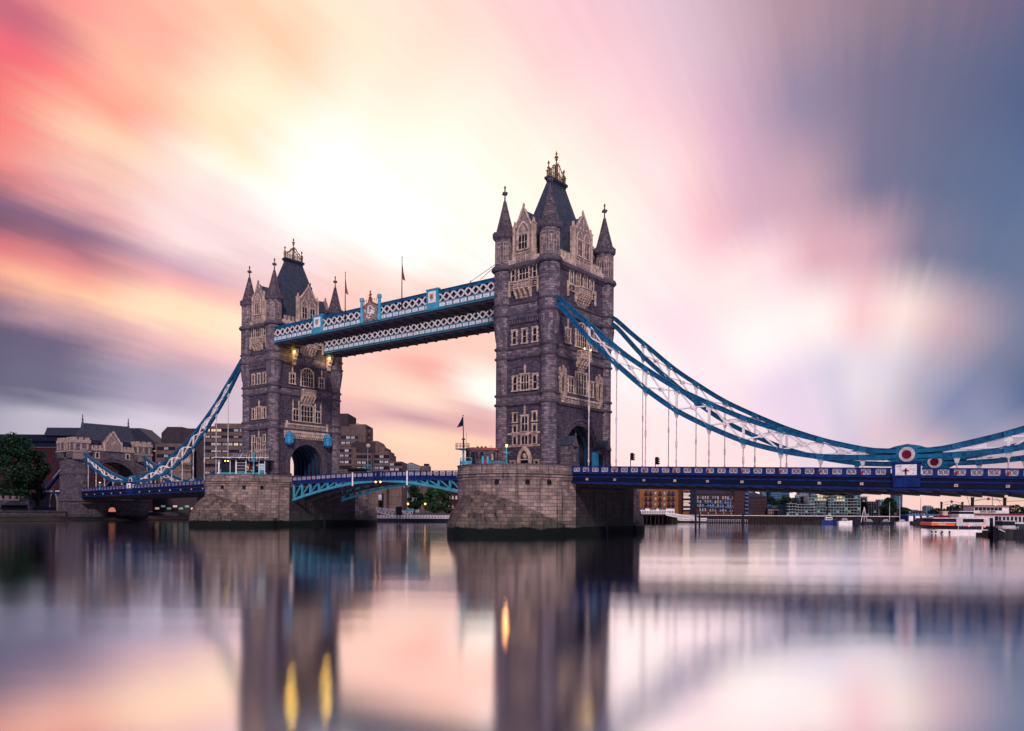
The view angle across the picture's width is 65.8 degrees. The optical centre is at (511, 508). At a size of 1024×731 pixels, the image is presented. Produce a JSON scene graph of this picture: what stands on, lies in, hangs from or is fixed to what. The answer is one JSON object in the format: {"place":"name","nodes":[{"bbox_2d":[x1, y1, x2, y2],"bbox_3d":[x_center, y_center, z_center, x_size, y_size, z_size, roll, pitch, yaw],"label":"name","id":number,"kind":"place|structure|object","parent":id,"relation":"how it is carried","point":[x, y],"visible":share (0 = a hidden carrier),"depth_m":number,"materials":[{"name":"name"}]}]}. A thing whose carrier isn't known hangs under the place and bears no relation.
{"place":"outdoors","nodes":[
{"label":"outdoors","id":0,"kind":"place"},
{"bbox_2d":[0,496,28,510],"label":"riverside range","id":1,"kind":"structure","parent":0,"point":[5,499],"depth_m":254.78,"materials":[{"name":"stone"}]},
{"bbox_2d":[33,507,55,510],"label":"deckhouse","id":2,"kind":"object","parent":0,"point":[44,508],"visible":0.82,"depth_m":257.17,"materials":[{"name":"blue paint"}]},
{"bbox_2d":[0,428,160,510],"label":"brick building","id":3,"kind":"structure","parent":0,"point":[45,443],"depth_m":346.00,"materials":[{"name":"brown brick"}]},
{"bbox_2d":[0,516,188,521],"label":"foreshore","id":4,"kind":"structure","parent":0,"point":[35,518],"depth_m":248.17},
{"bbox_2d":[0,511,66,516],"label":"river wall","id":5,"kind":"structure","parent":4,"relation":"on","point":[27,513],"depth_m":247.06,"materials":[{"name":"stone"}]},
{"bbox_2d":[407,462,419,512],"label":"building","id":6,"kind":"structure","parent":0,"point":[411,466],"depth_m":380.00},
{"bbox_2d":[447,491,457,512],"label":"brick house","id":7,"kind":"structure","parent":0,"point":[454,500],"depth_m":345.00,"materials":[{"name":"brown brick"}]},
{"bbox_2d":[0,520,1023,730],"bbox_3d":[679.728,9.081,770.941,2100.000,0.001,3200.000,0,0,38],"label":"river water","id":8,"kind":"structure","parent":0,"point":[149,625],"depth_m":30.61,"materials":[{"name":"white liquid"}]},
{"bbox_2d":[189,474,377,526],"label":"bridge pier","id":9,"kind":"structure","parent":8,"relation":"in","point":[244,500],"depth_m":186.43,"materials":[{"name":"grey stone"}]},
{"bbox_2d":[213,455,274,473],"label":"glass cabin","id":10,"kind":"object","parent":9,"relation":"on","point":[233,465],"visible":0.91,"depth_m":188.00,"materials":[{"name":"white paint"}]},
{"bbox_2d":[249,453,259,473],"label":"signal mast","id":11,"kind":"object","parent":10,"relation":"attached to","point":[253,461],"visible":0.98,"depth_m":187.28,"materials":[{"name":"metal"}]},
{"bbox_2d":[239,238,342,475],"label":"bridge tower","id":12,"kind":"structure","parent":9,"relation":"on","point":[289,410],"depth_m":198.17,"materials":[{"name":"stone"}]},
{"bbox_2d":[82,358,240,486],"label":"suspension chain","id":13,"kind":"object","parent":12,"relation":"hanging from","point":[222,397],"visible":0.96,"depth_m":217.69,"materials":[{"name":"white paint"}]},
{"bbox_2d":[81,480,204,499],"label":"bridge deck","id":14,"kind":"structure","parent":13,"relation":"hanging from","point":[181,489],"depth_m":232.59,"materials":[{"name":"metal"}]},
{"bbox_2d":[141,450,241,482],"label":"suspension chain","id":15,"kind":"object","parent":12,"relation":"hanging from","point":[164,478],"visible":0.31,"depth_m":259.23,"materials":[{"name":"white paint"}]},
{"bbox_2d":[254,327,261,337],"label":"window","id":16,"kind":"structure","parent":12,"relation":"in","point":[258,333],"depth_m":195.98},
{"bbox_2d":[255,406,261,419],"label":"window","id":17,"kind":"structure","parent":12,"relation":"in","point":[259,408],"depth_m":195.46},
{"bbox_2d":[256,437,260,449],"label":"window","id":18,"kind":"structure","parent":12,"relation":"in","point":[258,439],"depth_m":195.79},
{"bbox_2d":[289,372,295,384],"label":"window","id":19,"kind":"structure","parent":12,"relation":"in","point":[292,376],"depth_m":196.66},
{"bbox_2d":[291,348,298,364],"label":"walkway bracket","id":20,"kind":"object","parent":12,"relation":"attached to","point":[295,351],"visible":1,"depth_m":196.30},
{"bbox_2d":[292,408,299,421],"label":"window","id":21,"kind":"structure","parent":12,"relation":"in","point":[295,411],"depth_m":197.55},
{"bbox_2d":[300,404,313,422],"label":"window","id":22,"kind":"structure","parent":12,"relation":"in","point":[306,413],"depth_m":200.19,"materials":[{"name":"stone"}]},
{"bbox_2d":[300,368,314,387],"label":"window","id":23,"kind":"structure","parent":12,"relation":"in","point":[306,375],"depth_m":200.34,"materials":[{"name":"stone"}]},
{"bbox_2d":[314,411,321,423],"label":"window","id":24,"kind":"structure","parent":12,"relation":"in","point":[318,414],"depth_m":202.90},
{"bbox_2d":[318,377,324,388],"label":"window","id":25,"kind":"structure","parent":12,"relation":"in","point":[321,381],"depth_m":203.74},
{"bbox_2d":[326,355,332,370],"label":"walkway bracket","id":26,"kind":"object","parent":12,"relation":"attached to","point":[329,358],"visible":1,"depth_m":204.83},
{"bbox_2d":[324,309,493,357],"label":"walkway","id":27,"kind":"structure","parent":26,"relation":"on","point":[466,325],"depth_m":185.43,"materials":[{"name":"metal"}]},
{"bbox_2d":[346,468,372,476],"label":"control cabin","id":28,"kind":"object","parent":9,"relation":"on","point":[354,470],"visible":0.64,"depth_m":214.00,"materials":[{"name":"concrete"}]},
{"bbox_2d":[292,471,427,501],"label":"bascule leaf","id":29,"kind":"object","parent":9,"relation":"attached to","point":[358,480],"visible":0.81,"depth_m":186.70,"materials":[{"name":"metal"}]},
{"bbox_2d":[377,515,449,521],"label":"pontoon","id":30,"kind":"object","parent":8,"relation":"on","point":[413,519],"visible":0.75,"depth_m":262.00,"materials":[{"name":"grey metal"}]},
{"bbox_2d":[376,507,393,515],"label":"gangway","id":31,"kind":"object","parent":30,"relation":"on","point":[384,510],"visible":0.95,"depth_m":263.94,"materials":[{"name":"white paint"}]},
{"bbox_2d":[447,463,644,535],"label":"bridge pier","id":32,"kind":"structure","parent":8,"relation":"in","point":[514,499],"depth_m":134.57,"materials":[{"name":"stone"}]},
{"bbox_2d":[378,470,457,492],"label":"bascule leaf","id":33,"kind":"object","parent":32,"relation":"attached to","point":[446,480],"visible":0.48,"depth_m":165.14,"materials":[{"name":"metal"}]},
{"bbox_2d":[455,415,468,466],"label":"signal mast","id":34,"kind":"object","parent":32,"relation":"on","point":[461,423],"visible":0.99,"depth_m":138.90,"materials":[{"name":"metal"}]},
{"bbox_2d":[465,446,498,463],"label":"control cabin","id":35,"kind":"object","parent":32,"relation":"on","point":[476,454],"visible":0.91,"depth_m":138.68,"materials":[{"name":"stone"}]},
{"bbox_2d":[481,456,504,463],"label":"pier railing","id":36,"kind":"object","parent":32,"relation":"on","point":[487,460],"visible":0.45,"depth_m":137.14,"materials":[{"name":"metal"}]},
{"bbox_2d":[491,151,616,465],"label":"bridge tower","id":37,"kind":"structure","parent":32,"relation":"on","point":[546,252],"depth_m":146.84,"materials":[{"name":"stone"}]},
{"bbox_2d":[273,277,493,348],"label":"walkway","id":38,"kind":"structure","parent":37,"relation":"attached to","point":[429,305],"depth_m":167.88,"materials":[{"name":"metal"}]},
{"bbox_2d":[345,272,347,320],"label":"flagpole","id":39,"kind":"object","parent":38,"relation":"on","point":[346,291],"visible":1,"depth_m":175.20,"materials":[{"name":"metal"}]},
{"bbox_2d":[510,269,515,282],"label":"window","id":40,"kind":"structure","parent":37,"relation":"in","point":[513,274],"depth_m":146.75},
{"bbox_2d":[511,329,517,345],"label":"window","id":41,"kind":"structure","parent":37,"relation":"in","point":[514,335],"depth_m":146.64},
{"bbox_2d":[511,412,517,422],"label":"window","id":42,"kind":"structure","parent":37,"relation":"in","point":[514,414],"depth_m":146.43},
{"bbox_2d":[511,435,517,445],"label":"window","id":43,"kind":"structure","parent":37,"relation":"in","point":[514,437],"depth_m":146.39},
{"bbox_2d":[511,375,518,391],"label":"window","id":44,"kind":"structure","parent":37,"relation":"in","point":[515,378],"depth_m":146.46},
{"bbox_2d":[517,266,529,280],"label":"window","id":45,"kind":"structure","parent":37,"relation":"in","point":[523,274],"depth_m":145.29,"materials":[{"name":"stone"}]},
{"bbox_2d":[519,414,528,431],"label":"window","id":46,"kind":"structure","parent":37,"relation":"in","point":[524,420],"depth_m":145.00,"materials":[{"name":"stone"}]},
{"bbox_2d":[519,434,528,444],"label":"window","id":47,"kind":"structure","parent":37,"relation":"in","point":[524,438],"depth_m":145.00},
{"bbox_2d":[521,327,527,343],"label":"window","id":48,"kind":"structure","parent":37,"relation":"in","point":[524,331],"depth_m":145.11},
{"bbox_2d":[517,446,531,462],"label":"door","id":49,"kind":"structure","parent":37,"relation":"in","point":[524,455],"depth_m":144.86,"materials":[{"name":"stone"}]},
{"bbox_2d":[519,372,530,390],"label":"window","id":50,"kind":"structure","parent":37,"relation":"in","point":[525,379],"depth_m":145.04,"materials":[{"name":"stone"}]},
{"bbox_2d":[531,264,536,278],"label":"window","id":51,"kind":"structure","parent":37,"relation":"in","point":[534,269],"depth_m":143.86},
{"bbox_2d":[531,410,537,421],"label":"window","id":52,"kind":"structure","parent":37,"relation":"in","point":[534,413],"depth_m":143.60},
{"bbox_2d":[531,434,537,444],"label":"window","id":53,"kind":"structure","parent":37,"relation":"in","point":[534,436],"depth_m":143.74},
{"bbox_2d":[531,326,538,342],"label":"window","id":54,"kind":"structure","parent":37,"relation":"in","point":[534,329],"depth_m":143.70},
{"bbox_2d":[531,372,538,389],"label":"window","id":55,"kind":"structure","parent":37,"relation":"in","point":[534,376],"depth_m":143.63,"materials":[{"name":"stone"}]},
{"bbox_2d":[564,327,571,344],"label":"window","id":56,"kind":"structure","parent":37,"relation":"in","point":[567,332],"depth_m":146.07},
{"bbox_2d":[567,375,574,393],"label":"window","id":57,"kind":"structure","parent":37,"relation":"in","point":[571,379],"depth_m":146.93,"materials":[{"name":"stone"}]},
{"bbox_2d":[569,269,574,284],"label":"window","id":58,"kind":"structure","parent":37,"relation":"in","point":[571,274],"depth_m":146.82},
{"bbox_2d":[575,272,580,285],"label":"window","id":59,"kind":"structure","parent":37,"relation":"in","point":[578,277],"depth_m":148.70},
{"bbox_2d":[574,371,587,396],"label":"window","id":60,"kind":"structure","parent":37,"relation":"in","point":[580,377],"depth_m":149.61,"materials":[{"name":"stone"}]},
{"bbox_2d":[575,322,587,349],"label":"window","id":61,"kind":"structure","parent":37,"relation":"in","point":[580,342],"depth_m":149.46,"materials":[{"name":"stone"}]},
{"bbox_2d":[587,380,594,397],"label":"window","id":62,"kind":"structure","parent":37,"relation":"in","point":[591,382],"depth_m":152.67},
{"bbox_2d":[556,294,1023,467],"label":"suspension chain","id":63,"kind":"object","parent":37,"relation":"hanging from","point":[905,453],"visible":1,"depth_m":118.06,"materials":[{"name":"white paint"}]},
{"bbox_2d":[571,461,1023,497],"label":"bridge deck","id":64,"kind":"structure","parent":63,"relation":"hanging from","point":[913,478],"depth_m":113.86,"materials":[{"name":"metal"}]},
{"bbox_2d":[612,315,1023,472],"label":"suspension chain","id":65,"kind":"object","parent":37,"relation":"hanging from","point":[979,461],"visible":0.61,"depth_m":140.85,"materials":[{"name":"white paint"}]},
{"bbox_2d":[640,508,675,521],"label":"wharf restaurant","id":66,"kind":"structure","parent":8,"relation":"in","point":[655,512],"depth_m":287.94,"materials":[{"name":"white paint"}]},
{"bbox_2d":[697,519,747,522],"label":"pontoon","id":67,"kind":"object","parent":8,"relation":"on","point":[719,522],"visible":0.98,"depth_m":280.00,"materials":[{"name":"grey paint"}]},
{"bbox_2d":[665,512,694,519],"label":"gangway","id":68,"kind":"object","parent":67,"relation":"on","point":[683,516],"visible":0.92,"depth_m":283.94,"materials":[{"name":"white paint"}]},
{"bbox_2d":[642,515,898,522],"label":"wharf wall","id":69,"kind":"structure","parent":8,"relation":"in","point":[766,518],"depth_m":298.00,"materials":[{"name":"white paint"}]},
{"bbox_2d":[879,497,896,515],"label":"tree","id":70,"kind":"object","parent":69,"relation":"on","point":[893,508],"visible":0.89,"depth_m":304.09,"materials":[{"name":"green plant"}]},
{"bbox_2d":[898,507,908,514],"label":"tree","id":71,"kind":"object","parent":69,"relation":"on","point":[905,510],"visible":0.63,"depth_m":304.96,"materials":[{"name":"green plant"}]},
{"bbox_2d":[820,515,837,523],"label":"boat","id":72,"kind":"object","parent":8,"relation":"on","point":[827,519],"visible":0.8,"depth_m":273.31,"materials":[{"name":"blue paint"}]},
{"bbox_2d":[837,518,851,523],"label":"boat","id":73,"kind":"object","parent":8,"relation":"on","point":[844,521],"visible":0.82,"depth_m":270.40,"materials":[{"name":"white paint"}]},
{"bbox_2d":[849,516,862,523],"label":"boat","id":74,"kind":"object","parent":8,"relation":"on","point":[855,520],"visible":0.75,"depth_m":279.42,"materials":[{"name":"grey paint"}]},
{"bbox_2d":[861,507,876,523],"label":"boat","id":75,"kind":"object","parent":8,"relation":"on","point":[868,521],"visible":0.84,"depth_m":271.52,"materials":[{"name":"blue paint"}]},
{"bbox_2d":[878,502,893,523],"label":"boat","id":76,"kind":"object","parent":8,"relation":"on","point":[885,521],"visible":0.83,"depth_m":272.54,"materials":[{"name":"blue paint"}]},
{"bbox_2d":[910,506,923,523],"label":"boat","id":77,"kind":"object","parent":8,"relation":"on","point":[918,520],"visible":0.66,"depth_m":275.32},
{"bbox_2d":[900,514,934,521],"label":"boat shed","id":78,"kind":"object","parent":8,"relation":"on","point":[905,518],"visible":0.48,"depth_m":290.00,"materials":[{"name":"blue paint"}]},
{"bbox_2d":[920,511,986,533],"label":"ferry","id":79,"kind":"object","parent":8,"relation":"on","point":[962,522],"visible":0.94,"depth_m":164.30,"materials":[{"name":"white paint"}]},
{"bbox_2d":[933,497,1023,529],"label":"paddle steamer","id":80,"kind":"object","parent":8,"relation":"on","point":[988,512],"visible":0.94,"depth_m":188.94,"materials":[{"name":"white paint"}]},
{"bbox_2d":[976,530,992,535],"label":"pontoon","id":81,"kind":"object","parent":8,"relation":"on","point":[986,533],"visible":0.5,"depth_m":150.50,"materials":[{"name":"black metal"}]},
{"bbox_2d":[993,520,1023,536],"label":"river barge","id":82,"kind":"object","parent":8,"relation":"on","point":[1006,528],"visible":0.93,"depth_m":146.60,"materials":[{"name":"black metal"}]},
{"bbox_2d":[0,0,1023,511],"label":"sky","id":83,"kind":"structure","parent":0,"point":[814,215],"materials":[{"name":"pink"}]},
{"bbox_2d":[149,511,1015,517],"bbox_3d":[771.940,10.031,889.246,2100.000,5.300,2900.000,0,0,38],"label":"ground","id":84,"kind":"structure","parent":0,"point":[151,513],"depth_m":297.89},
{"bbox_2d":[0,501,29,510],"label":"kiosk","id":85,"kind":"object","parent":84,"relation":"on","point":[14,506],"visible":0.79,"depth_m":250.58,"materials":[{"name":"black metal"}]},
{"bbox_2d":[0,432,38,500],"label":"tree","id":86,"kind":"object","parent":84,"relation":"on","point":[19,477],"visible":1,"depth_m":256.74,"materials":[{"name":"green plant"}]},
{"bbox_2d":[30,450,51,506],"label":"tree","id":87,"kind":"object","parent":84,"relation":"on","point":[43,470],"visible":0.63,"depth_m":265.68,"materials":[{"name":"green plant"}]},
{"bbox_2d":[2,489,122,510],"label":"approach viaduct","id":88,"kind":"object","parent":84,"relation":"on","point":[51,499],"visible":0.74,"depth_m":270.02,"materials":[{"name":"stone"}]},
{"bbox_2d":[56,414,152,516],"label":"gatehouse tower","id":89,"kind":"structure","parent":84,"relation":"on","point":[121,450],"depth_m":260.93,"materials":[{"name":"stone"}]},
{"bbox_2d":[45,470,59,489],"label":"anchor tie","id":90,"kind":"object","parent":89,"relation":"attached to","point":[52,481],"visible":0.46,"depth_m":268.61,"materials":[{"name":"blue paint"}]},
{"bbox_2d":[152,423,241,512],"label":"hotel","id":91,"kind":"structure","parent":84,"relation":"on","point":[173,439],"depth_m":299.65,"materials":[{"name":"concrete"}]},
{"bbox_2d":[340,413,406,513],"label":"hotel wing","id":92,"kind":"structure","parent":84,"relation":"on","point":[356,439],"depth_m":299.50,"materials":[{"name":"brick"}]},
{"bbox_2d":[407,485,424,512],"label":"tree","id":93,"kind":"object","parent":84,"relation":"on","point":[415,503],"visible":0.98,"depth_m":330.39,"materials":[{"name":"green plant"}]},
{"bbox_2d":[420,464,430,512],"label":"apartment block","id":94,"kind":"structure","parent":84,"relation":"on","point":[425,468],"depth_m":380.00,"materials":[{"name":"brick"}]},
{"bbox_2d":[422,487,445,512],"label":"tree","id":95,"kind":"object","parent":84,"relation":"on","point":[430,501],"visible":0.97,"depth_m":326.37,"materials":[{"name":"green plant"}]},
{"bbox_2d":[440,491,453,512],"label":"tree","id":96,"kind":"object","parent":84,"relation":"on","point":[445,499],"visible":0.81,"depth_m":332.21,"materials":[{"name":"green plant"}]},
{"bbox_2d":[640,489,681,514],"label":"orange warehouse","id":97,"kind":"structure","parent":84,"relation":"on","point":[660,498],"depth_m":330.00,"materials":[{"name":"brick"}]},
{"bbox_2d":[682,490,695,514],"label":"apartment tower","id":98,"kind":"structure","parent":84,"relation":"on","point":[688,502],"depth_m":329.50,"materials":[{"name":"brick"}]},
{"bbox_2d":[696,490,733,514],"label":"brown warehouse","id":99,"kind":"structure","parent":84,"relation":"on","point":[714,503],"depth_m":330.00,"materials":[{"name":"brick"}]},
{"bbox_2d":[732,491,748,514],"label":"brown tower block","id":100,"kind":"structure","parent":84,"relation":"on","point":[741,502],"depth_m":329.00,"materials":[{"name":"brick"}]},
{"bbox_2d":[749,493,769,514],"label":"pyramid roof block","id":101,"kind":"structure","parent":84,"relation":"on","point":[757,503],"depth_m":335.94,"materials":[{"name":"brown brick"}]},
{"bbox_2d":[766,505,777,514],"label":"brick cottages","id":102,"kind":"structure","parent":84,"relation":"on","point":[771,510],"depth_m":334.00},
{"bbox_2d":[766,496,778,505],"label":"tree","id":103,"kind":"object","parent":84,"relation":"on","point":[773,501],"visible":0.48,"depth_m":350.48,"materials":[{"name":"green plant"}]},
{"bbox_2d":[778,494,790,503],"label":"tree","id":104,"kind":"object","parent":84,"relation":"on","point":[786,498],"visible":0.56,"depth_m":355.28,"materials":[{"name":"green plant"}]},
{"bbox_2d":[778,503,796,515],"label":"glass flats","id":105,"kind":"structure","parent":84,"relation":"on","point":[787,509],"depth_m":318.90,"materials":[{"name":"white paint"}]},
{"bbox_2d":[791,496,802,503],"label":"glass flats","id":106,"kind":"structure","parent":84,"relation":"on","point":[797,500],"depth_m":334.58,"materials":[{"name":"white paint"}]},
{"bbox_2d":[796,504,814,515],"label":"glass flats","id":107,"kind":"structure","parent":84,"relation":"on","point":[804,510],"depth_m":320.90,"materials":[{"name":"white paint"}]},
{"bbox_2d":[802,493,835,515],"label":"glass flats","id":108,"kind":"structure","parent":84,"relation":"on","point":[820,506],"depth_m":323.00,"materials":[{"name":"glass"}]},
{"bbox_2d":[818,493,854,515],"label":"glass flats","id":109,"kind":"structure","parent":84,"relation":"on","point":[837,506],"depth_m":320.90,"materials":[{"name":"glass"}]},
{"bbox_2d":[828,494,860,515],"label":"glass flats","id":110,"kind":"structure","parent":84,"relation":"on","point":[854,505],"depth_m":325.90,"materials":[{"name":"glass"}]},
{"bbox_2d":[861,501,878,515],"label":"glass flats","id":111,"kind":"structure","parent":84,"relation":"on","point":[871,509],"depth_m":323.00,"materials":[{"name":"glass"}]},
{"bbox_2d":[927,504,1023,513],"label":"distant trees","id":112,"kind":"object","parent":84,"relation":"on","point":[1013,511],"visible":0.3,"depth_m":618.02,"materials":[{"name":"green plant"}]},
{"bbox_2d":[890,495,902,507],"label":"office tower","id":113,"kind":"structure","parent":0,"point":[898,499],"depth_m":820.00,"materials":[{"name":"blue glass"}]},
{"bbox_2d":[922,505,932,513],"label":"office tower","id":114,"kind":"structure","parent":0,"point":[925,508],"depth_m":640.00,"materials":[{"name":"blue glass"}]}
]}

